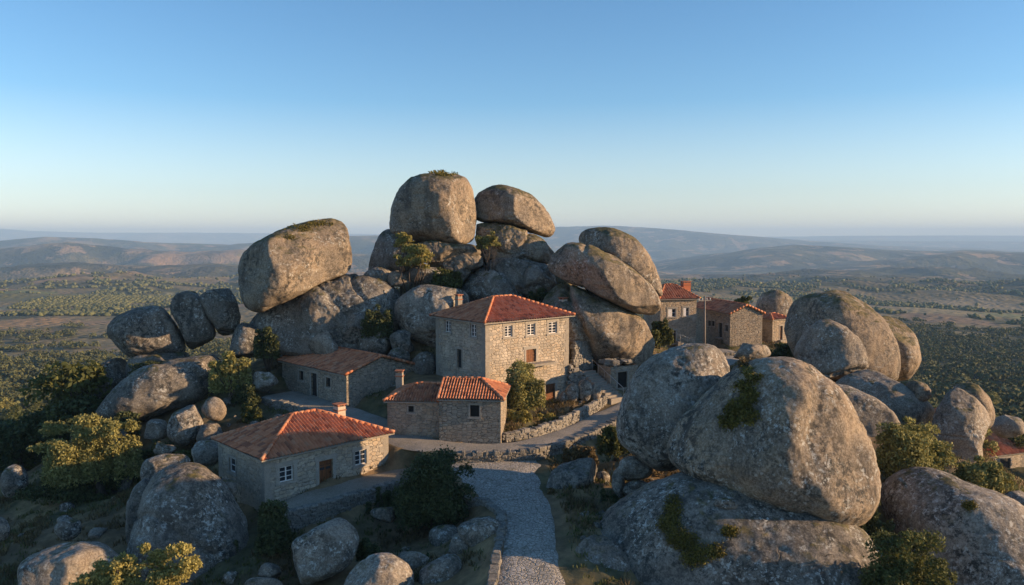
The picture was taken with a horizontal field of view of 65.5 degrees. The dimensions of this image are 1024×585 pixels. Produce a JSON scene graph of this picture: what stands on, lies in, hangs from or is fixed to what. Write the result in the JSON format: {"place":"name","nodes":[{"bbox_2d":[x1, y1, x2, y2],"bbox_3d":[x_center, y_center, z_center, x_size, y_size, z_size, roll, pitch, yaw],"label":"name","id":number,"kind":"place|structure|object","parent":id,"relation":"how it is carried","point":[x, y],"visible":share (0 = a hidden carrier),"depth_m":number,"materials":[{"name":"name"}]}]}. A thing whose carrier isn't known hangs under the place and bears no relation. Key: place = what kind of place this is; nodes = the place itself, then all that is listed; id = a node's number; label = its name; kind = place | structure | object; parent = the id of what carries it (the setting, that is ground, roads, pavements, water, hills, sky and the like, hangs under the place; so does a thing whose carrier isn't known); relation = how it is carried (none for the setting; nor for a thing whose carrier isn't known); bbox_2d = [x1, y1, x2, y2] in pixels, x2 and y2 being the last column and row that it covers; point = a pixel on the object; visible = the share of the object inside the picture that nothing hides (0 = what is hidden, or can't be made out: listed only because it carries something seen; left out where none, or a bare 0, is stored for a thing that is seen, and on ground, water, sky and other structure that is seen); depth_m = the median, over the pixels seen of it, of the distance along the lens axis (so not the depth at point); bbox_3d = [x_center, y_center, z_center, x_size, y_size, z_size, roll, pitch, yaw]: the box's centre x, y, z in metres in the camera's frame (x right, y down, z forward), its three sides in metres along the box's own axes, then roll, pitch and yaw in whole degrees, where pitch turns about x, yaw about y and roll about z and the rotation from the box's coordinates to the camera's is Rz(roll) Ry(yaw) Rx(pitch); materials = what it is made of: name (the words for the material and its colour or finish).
{"place":"outdoors","nodes":[
{"label":"outdoors","id":0,"kind":"place"},
{"bbox_2d":[452,460,564,584],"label":"path","id":1,"kind":"structure","parent":0,"point":[515,493],"depth_m":43.26,"materials":[{"name":"grey gravel"}]},
{"bbox_2d":[0,226,1023,584],"bbox_3d":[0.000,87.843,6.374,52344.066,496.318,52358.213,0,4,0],"label":"terrain","id":2,"kind":"structure","parent":0,"point":[210,258],"depth_m":1756.16,"materials":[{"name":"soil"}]},
{"bbox_2d":[0,464,27,497],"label":"boulder","id":3,"kind":"object","parent":2,"relation":"on","point":[13,477],"visible":0.88,"depth_m":60.43,"materials":[{"name":"stone"}]},
{"bbox_2d":[0,418,45,466],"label":"hillside tree","id":4,"kind":"object","parent":2,"relation":"on","point":[16,445],"visible":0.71,"depth_m":72.84,"materials":[{"name":"green plant"}]},
{"bbox_2d":[9,405,100,442],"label":"hillside tree","id":5,"kind":"object","parent":2,"relation":"on","point":[36,417],"visible":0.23,"depth_m":72.49,"materials":[{"name":"green plant"}]},
{"bbox_2d":[18,359,112,423],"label":"hillside tree","id":6,"kind":"object","parent":2,"relation":"on","point":[86,377],"visible":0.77,"depth_m":68.05,"materials":[{"name":"green plant"}]},
{"bbox_2d":[17,541,118,584],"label":"boulder","id":7,"kind":"object","parent":2,"relation":"on","point":[62,563],"visible":0.8,"depth_m":40.57,"materials":[{"name":"stone"}]},
{"bbox_2d":[54,517,81,540],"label":"boulder","id":8,"kind":"object","parent":2,"relation":"on","point":[67,528],"visible":1,"depth_m":46.68,"materials":[{"name":"stone"}]},
{"bbox_2d":[35,394,102,435],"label":"hillside tree","id":9,"kind":"object","parent":2,"relation":"on","point":[84,404],"visible":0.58,"depth_m":66.29,"materials":[{"name":"green plant"}]},
{"bbox_2d":[8,466,138,504],"bbox_3d":[-32.046,14.065,58.912,8.686,3.318,4.740,0,4,0],"label":"bush","id":10,"kind":"object","parent":2,"relation":"on","point":[82,491],"visible":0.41,"depth_m":57.37,"materials":[{"name":"green plant"}]},
{"bbox_2d":[26,412,143,494],"bbox_3d":[-30.967,12.095,57.898,7.890,6.572,4.600,0,4,0],"label":"tree","id":11,"kind":"object","parent":2,"relation":"on","point":[94,449],"visible":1,"depth_m":57.32,"materials":[{"name":"green plant"}]},
{"bbox_2d":[7,293,174,309],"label":"olive grove","id":12,"kind":"object","parent":2,"relation":"on","point":[50,302],"visible":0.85,"depth_m":1225.54,"materials":[{"name":"green plant"}]},
{"bbox_2d":[74,358,126,399],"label":"boulder","id":13,"kind":"object","parent":2,"relation":"on","point":[115,369],"visible":0.25,"depth_m":71.36,"materials":[{"name":"stone"}]},
{"bbox_2d":[69,541,202,584],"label":"tree","id":14,"kind":"object","parent":2,"relation":"on","point":[124,572],"visible":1,"depth_m":37.32,"materials":[{"name":"green plant"}]},
{"bbox_2d":[125,478,149,544],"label":"boulder","id":15,"kind":"object","parent":2,"relation":"on","point":[132,505],"visible":0.49,"depth_m":46.37,"materials":[{"name":"stone"}]},
{"bbox_2d":[125,352,189,376],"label":"boulder","id":16,"kind":"object","parent":2,"relation":"on","point":[154,357],"visible":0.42,"depth_m":70.71,"materials":[{"name":"stone"}]},
{"bbox_2d":[106,305,185,357],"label":"boulder","id":17,"kind":"object","parent":16,"relation":"on","point":[137,331],"visible":0.88,"depth_m":70.62,"materials":[{"name":"stone"}]},
{"bbox_2d":[170,291,215,348],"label":"boulder","id":18,"kind":"object","parent":17,"relation":"on","point":[194,323],"visible":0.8,"depth_m":71.50,"materials":[{"name":"stone"}]},
{"bbox_2d":[198,288,240,335],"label":"boulder","id":19,"kind":"object","parent":18,"relation":"on","point":[221,308],"visible":0.94,"depth_m":71.67,"materials":[{"name":"stone"}]},
{"bbox_2d":[95,354,221,420],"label":"boulder","id":20,"kind":"object","parent":2,"relation":"on","point":[149,391],"visible":0.83,"depth_m":65.23,"materials":[{"name":"stone"}]},
{"bbox_2d":[140,454,190,479],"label":"boulder","id":21,"kind":"object","parent":2,"relation":"on","point":[152,466],"visible":0.48,"depth_m":49.23,"materials":[{"name":"stone"}]},
{"bbox_2d":[167,405,203,445],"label":"boulder","id":22,"kind":"object","parent":2,"relation":"on","point":[185,424],"visible":0.95,"depth_m":60.02,"materials":[{"name":"stone"}]},
{"bbox_2d":[126,462,248,584],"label":"boulder","id":23,"kind":"object","parent":2,"relation":"on","point":[196,506],"visible":0.71,"depth_m":44.06,"materials":[{"name":"stone"}]},
{"bbox_2d":[191,440,218,465],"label":"boulder","id":24,"kind":"object","parent":2,"relation":"on","point":[204,452],"visible":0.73,"depth_m":53.27,"materials":[{"name":"stone"}]},
{"bbox_2d":[207,348,252,395],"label":"tree","id":25,"kind":"object","parent":2,"relation":"on","point":[223,377],"visible":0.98,"depth_m":65.80,"materials":[{"name":"green plant"}]},
{"bbox_2d":[230,383,261,406],"bbox_3d":[-21.531,8.571,65.035,2.758,2.508,1.782,3,5,32],"label":"bush","id":26,"kind":"object","parent":2,"relation":"on","point":[244,394],"visible":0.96,"depth_m":64.50,"materials":[{"name":"green plant"}]},
{"bbox_2d":[229,323,263,357],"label":"boulder","id":27,"kind":"object","parent":2,"relation":"on","point":[241,345],"visible":0.56,"depth_m":69.94,"materials":[{"name":"stone"}]},
{"bbox_2d":[252,326,280,392],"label":"bush","id":28,"kind":"object","parent":2,"relation":"on","point":[266,345],"visible":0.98,"depth_m":68.35,"materials":[{"name":"green plant"}]},
{"bbox_2d":[253,499,296,555],"bbox_3d":[-12.893,13.051,43.650,2.772,3.616,2.315,4,6,42],"label":"bush","id":29,"kind":"object","parent":2,"relation":"on","point":[275,534],"visible":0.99,"depth_m":43.17,"materials":[{"name":"green plant"}]},
{"bbox_2d":[211,402,394,511],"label":"stone house","id":30,"kind":"structure","parent":2,"relation":"on","point":[285,456],"depth_m":50.88,"materials":[{"name":"stone"}]},
{"bbox_2d":[275,459,298,486],"bbox_3d":[-13.900,11.064,48.977,1.556,1.408,0.285,-4,6,-44],"label":"window","id":31,"kind":"structure","parent":30,"relation":"in","point":[286,473],"depth_m":49.00,"materials":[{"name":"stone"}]},
{"bbox_2d":[314,453,336,485],"bbox_3d":[-11.943,11.475,50.947,1.631,2.201,0.251,-4,6,-44],"label":"door","id":32,"kind":"structure","parent":30,"relation":"in","point":[324,467],"depth_m":50.92,"materials":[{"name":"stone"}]},
{"bbox_2d":[308,331,338,354],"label":"boulder","id":33,"kind":"object","parent":2,"relation":"on","point":[322,343],"visible":0.52,"depth_m":69.41,"materials":[{"name":"stone"}]},
{"bbox_2d":[250,275,399,355],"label":"boulder","id":34,"kind":"object","parent":2,"relation":"on","point":[297,323],"visible":0.53,"depth_m":70.41,"materials":[{"name":"stone"}]},
{"bbox_2d":[238,218,351,312],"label":"boulder","id":35,"kind":"object","parent":34,"relation":"on","point":[275,268],"visible":0.98,"depth_m":69.08,"materials":[{"name":"stone"}]},
{"bbox_2d":[291,517,358,584],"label":"boulder","id":36,"kind":"object","parent":2,"relation":"on","point":[325,550],"visible":1,"depth_m":40.41,"materials":[{"name":"stone"}]},
{"bbox_2d":[281,476,409,531],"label":"stone wall","id":37,"kind":"structure","parent":2,"relation":"on","point":[301,516],"depth_m":47.73,"materials":[{"name":"grey stone"}]},
{"bbox_2d":[277,346,414,406],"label":"stone house","id":38,"kind":"structure","parent":2,"relation":"on","point":[350,377],"depth_m":66.32,"materials":[{"name":"stone"}]},
{"bbox_2d":[284,466,415,507],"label":"terrace","id":39,"kind":"structure","parent":2,"relation":"on","point":[364,482],"depth_m":50.15,"materials":[{"name":"stone"}]},
{"bbox_2d":[341,313,366,343],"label":"boulder","id":40,"kind":"object","parent":2,"relation":"on","point":[351,332],"visible":0.47,"depth_m":70.02,"materials":[{"name":"stone"}]},
{"bbox_2d":[359,331,391,354],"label":"boulder","id":41,"kind":"object","parent":2,"relation":"on","point":[374,344],"visible":0.59,"depth_m":69.07,"materials":[{"name":"stone"}]},
{"bbox_2d":[359,304,393,340],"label":"bush","id":42,"kind":"object","parent":2,"relation":"on","point":[375,322],"visible":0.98,"depth_m":69.01,"materials":[{"name":"green plant"}]},
{"bbox_2d":[344,552,413,584],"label":"boulder","id":43,"kind":"object","parent":2,"relation":"on","point":[384,568],"visible":1,"depth_m":38.00,"materials":[{"name":"stone"}]},
{"bbox_2d":[368,229,417,272],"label":"boulder","id":44,"kind":"object","parent":2,"relation":"on","point":[384,251],"visible":0.37,"depth_m":75.50,"materials":[{"name":"stone"}]},
{"bbox_2d":[382,369,440,437],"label":"stone house","id":45,"kind":"structure","parent":2,"relation":"on","point":[413,408],"depth_m":57.10,"materials":[{"name":"stone"}]},
{"bbox_2d":[393,243,434,291],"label":"bush","id":46,"kind":"object","parent":2,"relation":"on","point":[420,255],"visible":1,"depth_m":72.51,"materials":[{"name":"green plant"}]},
{"bbox_2d":[394,284,468,347],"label":"boulder","id":47,"kind":"object","parent":2,"relation":"on","point":[414,307],"visible":0.61,"depth_m":69.32,"materials":[{"name":"stone"}]},
{"bbox_2d":[390,444,475,531],"bbox_3d":[-4.565,11.595,46.585,5.341,5.241,4.881,0,4,0],"label":"tree","id":48,"kind":"object","parent":2,"relation":"on","point":[431,493],"visible":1,"depth_m":45.04,"materials":[{"name":"green plant"}]},
{"bbox_2d":[418,554,462,583],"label":"boulder","id":49,"kind":"object","parent":2,"relation":"on","point":[444,568],"visible":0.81,"depth_m":38.96,"materials":[{"name":"stone"}]},
{"bbox_2d":[408,240,480,262],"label":"boulder","id":50,"kind":"object","parent":2,"relation":"on","point":[444,251],"visible":0.62,"depth_m":74.65,"materials":[{"name":"stone"}]},
{"bbox_2d":[389,173,476,243],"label":"boulder","id":51,"kind":"object","parent":50,"relation":"on","point":[429,206],"visible":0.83,"depth_m":74.11,"materials":[{"name":"stone"}]},
{"bbox_2d":[436,376,510,443],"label":"stone house","id":52,"kind":"structure","parent":2,"relation":"on","point":[472,409],"depth_m":55.89,"materials":[{"name":"stone"}]},
{"bbox_2d":[449,516,500,554],"bbox_3d":[-1.826,13.334,42.653,3.149,2.798,2.911,0,4,0],"label":"boulder","id":53,"kind":"object","parent":2,"relation":"on","point":[473,532],"visible":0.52,"depth_m":41.44,"materials":[{"name":"stone"}]},
{"bbox_2d":[463,494,506,584],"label":"stone wall","id":54,"kind":"structure","parent":2,"relation":"on","point":[496,554],"depth_m":41.06,"materials":[{"name":"grey stone"}]},
{"bbox_2d":[461,267,524,301],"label":"boulder","id":55,"kind":"object","parent":2,"relation":"on","point":[501,284],"visible":0.45,"depth_m":73.75,"materials":[{"name":"stone"}]},
{"bbox_2d":[263,348,738,453],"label":"lane","id":56,"kind":"structure","parent":2,"relation":"on","point":[427,443],"depth_m":58.77,"materials":[{"name":"grey stone"}]},
{"bbox_2d":[429,294,575,399],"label":"stone house","id":57,"kind":"structure","parent":2,"relation":"on","point":[493,337],"depth_m":65.68,"materials":[{"name":"stone"}]},
{"bbox_2d":[0,313,1023,370],"bbox_3d":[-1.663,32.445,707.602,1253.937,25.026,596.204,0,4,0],"label":"plain wood","id":58,"kind":"object","parent":2,"relation":"on","point":[944,346],"visible":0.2,"depth_m":585.93,"materials":[{"name":"green plant"}]},
{"bbox_2d":[0,353,1023,418],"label":"slope wood","id":59,"kind":"object","parent":2,"relation":"on","point":[1010,392],"visible":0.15,"depth_m":379.35,"materials":[{"name":"green plant"}]},
{"bbox_2d":[0,281,1023,324],"bbox_3d":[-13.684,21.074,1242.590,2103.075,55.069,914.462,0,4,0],"label":"plain woods","id":60,"kind":"object","parent":2,"relation":"on","point":[101,309],"visible":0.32,"depth_m":1218.85,"materials":[{"name":"green plant"}]},
{"bbox_2d":[0,270,1023,295],"bbox_3d":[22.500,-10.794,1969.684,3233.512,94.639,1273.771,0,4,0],"label":"distant woods","id":61,"kind":"object","parent":2,"relation":"on","point":[138,282],"visible":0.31,"depth_m":1713.08,"materials":[{"name":"green plant"}]},
{"bbox_2d":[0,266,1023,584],"bbox_3d":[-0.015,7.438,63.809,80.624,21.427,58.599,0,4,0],"label":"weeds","id":62,"kind":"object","parent":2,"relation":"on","point":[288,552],"visible":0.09,"depth_m":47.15,"materials":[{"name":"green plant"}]},
{"bbox_2d":[475,222,553,263],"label":"boulder","id":63,"kind":"object","parent":2,"relation":"on","point":[512,239],"visible":0.56,"depth_m":76.72,"materials":[{"name":"stone"}]},
{"bbox_2d":[475,184,554,236],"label":"boulder","id":64,"kind":"object","parent":63,"relation":"on","point":[514,206],"visible":0.87,"depth_m":78.59,"materials":[{"name":"stone"}]},
{"bbox_2d":[486,257,556,297],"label":"boulder","id":65,"kind":"object","parent":2,"relation":"on","point":[513,270],"visible":0.58,"depth_m":75.19,"materials":[{"name":"stone"}]},
{"bbox_2d":[505,358,547,412],"bbox_3d":[0.934,7.521,61.099,2.907,4.859,3.552,-4,6,-42],"label":"tree","id":66,"kind":"object","parent":2,"relation":"on","point":[526,390],"visible":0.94,"depth_m":60.31,"materials":[{"name":"green plant"}]},
{"bbox_2d":[455,416,616,462],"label":"stone wall","id":67,"kind":"structure","parent":2,"relation":"on","point":[537,452],"depth_m":53.40,"materials":[{"name":"grey stone"}]},
{"bbox_2d":[523,264,553,288],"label":"boulder","id":68,"kind":"object","parent":2,"relation":"on","point":[535,275],"visible":0.84,"depth_m":74.38,"materials":[{"name":"stone"}]},
{"bbox_2d":[502,395,608,442],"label":"stone wall","id":69,"kind":"structure","parent":2,"relation":"on","point":[574,416],"depth_m":59.32,"materials":[{"name":"grey stone"}]},
{"bbox_2d":[546,458,597,488],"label":"boulder","id":70,"kind":"object","parent":2,"relation":"on","point":[579,472],"visible":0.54,"depth_m":48.13,"materials":[{"name":"stone"}]},
{"bbox_2d":[570,340,594,370],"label":"boulder","id":71,"kind":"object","parent":2,"relation":"on","point":[582,357],"depth_m":70.02,"materials":[{"name":"grey stone"}]},
{"bbox_2d":[542,284,654,367],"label":"boulder","id":72,"kind":"object","parent":2,"relation":"on","point":[604,328],"visible":0.61,"depth_m":69.98,"materials":[{"name":"stone"}]},
{"bbox_2d":[548,242,660,314],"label":"boulder","id":73,"kind":"object","parent":72,"relation":"on","point":[605,275],"visible":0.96,"depth_m":69.49,"materials":[{"name":"stone"}]},
{"bbox_2d":[579,227,662,295],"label":"boulder","id":74,"kind":"object","parent":73,"relation":"on","point":[629,250],"visible":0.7,"depth_m":72.88,"materials":[{"name":"stone"}]},
{"bbox_2d":[582,370,622,404],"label":"stone steps","id":75,"kind":"structure","parent":2,"relation":"on","point":[594,377],"depth_m":67.90,"materials":[{"name":"stone"}]},
{"bbox_2d":[575,534,630,571],"bbox_3d":[4.355,14.396,38.957,3.972,4.832,3.646,0,4,0],"label":"boulder","id":76,"kind":"object","parent":2,"relation":"on","point":[607,551],"visible":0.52,"depth_m":38.33,"materials":[{"name":"stone"}]},
{"bbox_2d":[595,425,629,460],"bbox_3d":[7.028,10.482,54.459,2.703,3.016,1.651,-2,5,-26],"label":"bush","id":77,"kind":"object","parent":2,"relation":"on","point":[608,442],"visible":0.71,"depth_m":54.03,"materials":[{"name":"green plant"}]},
{"bbox_2d":[598,357,637,390],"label":"stone store","id":78,"kind":"structure","parent":2,"relation":"on","point":[618,371],"depth_m":69.38,"materials":[{"name":"stone"}]},
{"bbox_2d":[622,479,646,495],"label":"boulder","id":79,"kind":"object","parent":2,"relation":"on","point":[632,486],"visible":0.5,"depth_m":46.49,"materials":[{"name":"stone"}]},
{"bbox_2d":[617,456,652,480],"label":"boulder","id":80,"kind":"object","parent":79,"relation":"on","point":[630,468],"visible":0.84,"depth_m":46.72,"materials":[{"name":"stone"}]},
{"bbox_2d":[616,343,729,470],"bbox_3d":[9.523,6.693,47.174,6.696,7.495,6.741,0,4,0],"label":"boulder","id":81,"kind":"object","parent":80,"relation":"on","point":[667,389],"visible":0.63,"depth_m":44.86,"materials":[{"name":"stone"}]},
{"bbox_2d":[651,317,674,349],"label":"bush","id":82,"kind":"object","parent":2,"relation":"on","point":[662,334],"visible":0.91,"depth_m":84.16,"materials":[{"name":"green plant"}]},
{"bbox_2d":[643,281,700,348],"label":"stone house","id":83,"kind":"structure","parent":2,"relation":"on","point":[677,310],"depth_m":92.06,"materials":[{"name":"stone"}]},
{"bbox_2d":[696,297,765,346],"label":"stone house","id":84,"kind":"structure","parent":2,"relation":"on","point":[730,323],"depth_m":91.44,"materials":[{"name":"stone"}]},
{"bbox_2d":[600,472,881,584],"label":"boulder","id":85,"kind":"object","parent":2,"relation":"on","point":[772,545],"visible":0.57,"depth_m":37.11,"materials":[{"name":"stone"}]},
{"bbox_2d":[655,492,726,569],"bbox_3d":[8.139,11.316,37.717,1.935,2.748,4.210,-2,5,-29],"label":"moss patch","id":86,"kind":"object","parent":85,"relation":"on","point":[689,546],"visible":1,"depth_m":37.25,"materials":[{"name":"green plant"}]},
{"bbox_2d":[667,356,881,526],"bbox_3d":[13.566,7.646,41.819,10.638,8.930,10.309,0,4,0],"label":"boulder","id":87,"kind":"object","parent":85,"relation":"on","point":[804,445],"visible":0.85,"depth_m":38.02,"materials":[{"name":"stone"}]},
{"bbox_2d":[717,364,765,431],"bbox_3d":[11.656,5.279,39.244,2.358,3.225,2.574,-3,5,-33],"label":"cushion plant","id":88,"kind":"object","parent":87,"relation":"on","point":[748,394],"visible":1,"depth_m":39.08,"materials":[{"name":"green plant"}]},
{"bbox_2d":[756,290,792,315],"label":"boulder","id":89,"kind":"object","parent":2,"relation":"on","point":[779,301],"visible":0.35,"depth_m":99.74,"materials":[{"name":"stone"}]},
{"bbox_2d":[762,312,786,343],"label":"stone house","id":90,"kind":"structure","parent":2,"relation":"on","point":[773,324],"depth_m":94.19,"materials":[{"name":"stone"}]},
{"bbox_2d":[794,319,868,379],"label":"boulder","id":91,"kind":"object","parent":2,"relation":"on","point":[831,349],"visible":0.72,"depth_m":65.15,"materials":[{"name":"stone"}]},
{"bbox_2d":[784,290,900,380],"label":"boulder","id":92,"kind":"object","parent":2,"relation":"on","point":[866,324],"visible":0.62,"depth_m":69.27,"materials":[{"name":"stone"}]},
{"bbox_2d":[837,384,899,436],"bbox_3d":[23.687,8.402,54.505,5.132,4.243,4.794,0,4,0],"label":"boulder","id":93,"kind":"object","parent":2,"relation":"on","point":[871,411],"visible":0.36,"depth_m":52.41,"materials":[{"name":"stone"}]},
{"bbox_2d":[835,369,934,424],"bbox_3d":[29.464,8.771,62.728,5.522,5.106,7.063,-3,5,-32],"label":"boulder","id":94,"kind":"object","parent":2,"relation":"on","point":[899,398],"visible":0.52,"depth_m":60.24,"materials":[{"name":"stone"}]},
{"bbox_2d":[882,316,921,380],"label":"boulder","id":95,"kind":"object","parent":2,"relation":"on","point":[908,344],"visible":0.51,"depth_m":73.41,"materials":[{"name":"stone"}]},
{"bbox_2d":[857,528,957,584],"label":"bush","id":96,"kind":"object","parent":2,"relation":"on","point":[907,567],"visible":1,"depth_m":34.14,"materials":[{"name":"green plant"}]},
{"bbox_2d":[873,416,958,478],"bbox_3d":[22.622,9.329,44.628,4.741,4.709,3.130,0,4,0],"label":"bush","id":97,"kind":"object","parent":2,"relation":"on","point":[904,446],"visible":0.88,"depth_m":44.30,"materials":[{"name":"green plant"}]},
{"bbox_2d":[880,467,1023,584],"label":"boulder","id":98,"kind":"object","parent":2,"relation":"on","point":[984,543],"visible":0.73,"depth_m":38.69,"materials":[{"name":"stone"}]},
{"bbox_2d":[931,388,990,462],"bbox_3d":[31.056,9.493,55.588,3.721,5.741,4.593,3,5,40],"label":"boulder","id":99,"kind":"object","parent":2,"relation":"on","point":[961,420],"visible":0.77,"depth_m":53.93,"materials":[{"name":"stone"}]},
{"bbox_2d":[953,382,994,428],"bbox_3d":[34.147,8.325,58.892,2.765,3.431,4.092,2,5,27],"label":"boulder","id":100,"kind":"object","parent":2,"relation":"on","point":[979,394],"visible":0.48,"depth_m":57.50,"materials":[{"name":"stone"}]},
{"bbox_2d":[951,455,1016,493],"bbox_3d":[26.310,10.389,44.520,3.175,3.071,2.409,-2,5,-23],"label":"bush","id":101,"kind":"object","parent":2,"relation":"on","point":[991,475],"visible":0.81,"depth_m":43.72,"materials":[{"name":"green plant"}]},
{"bbox_2d":[983,432,1023,467],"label":"stone house","id":102,"kind":"structure","parent":2,"relation":"on","point":[1008,454],"depth_m":108.83,"materials":[{"name":"stone"}]},
{"bbox_2d":[990,415,1023,437],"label":"boulder","id":103,"kind":"object","parent":2,"relation":"on","point":[1005,426],"visible":0.91,"depth_m":96.27,"materials":[{"name":"stone"}]},
{"bbox_2d":[0,0,1023,236],"label":"sky","id":104,"kind":"structure","parent":0,"point":[759,118],"materials":[{"name":"blue"}]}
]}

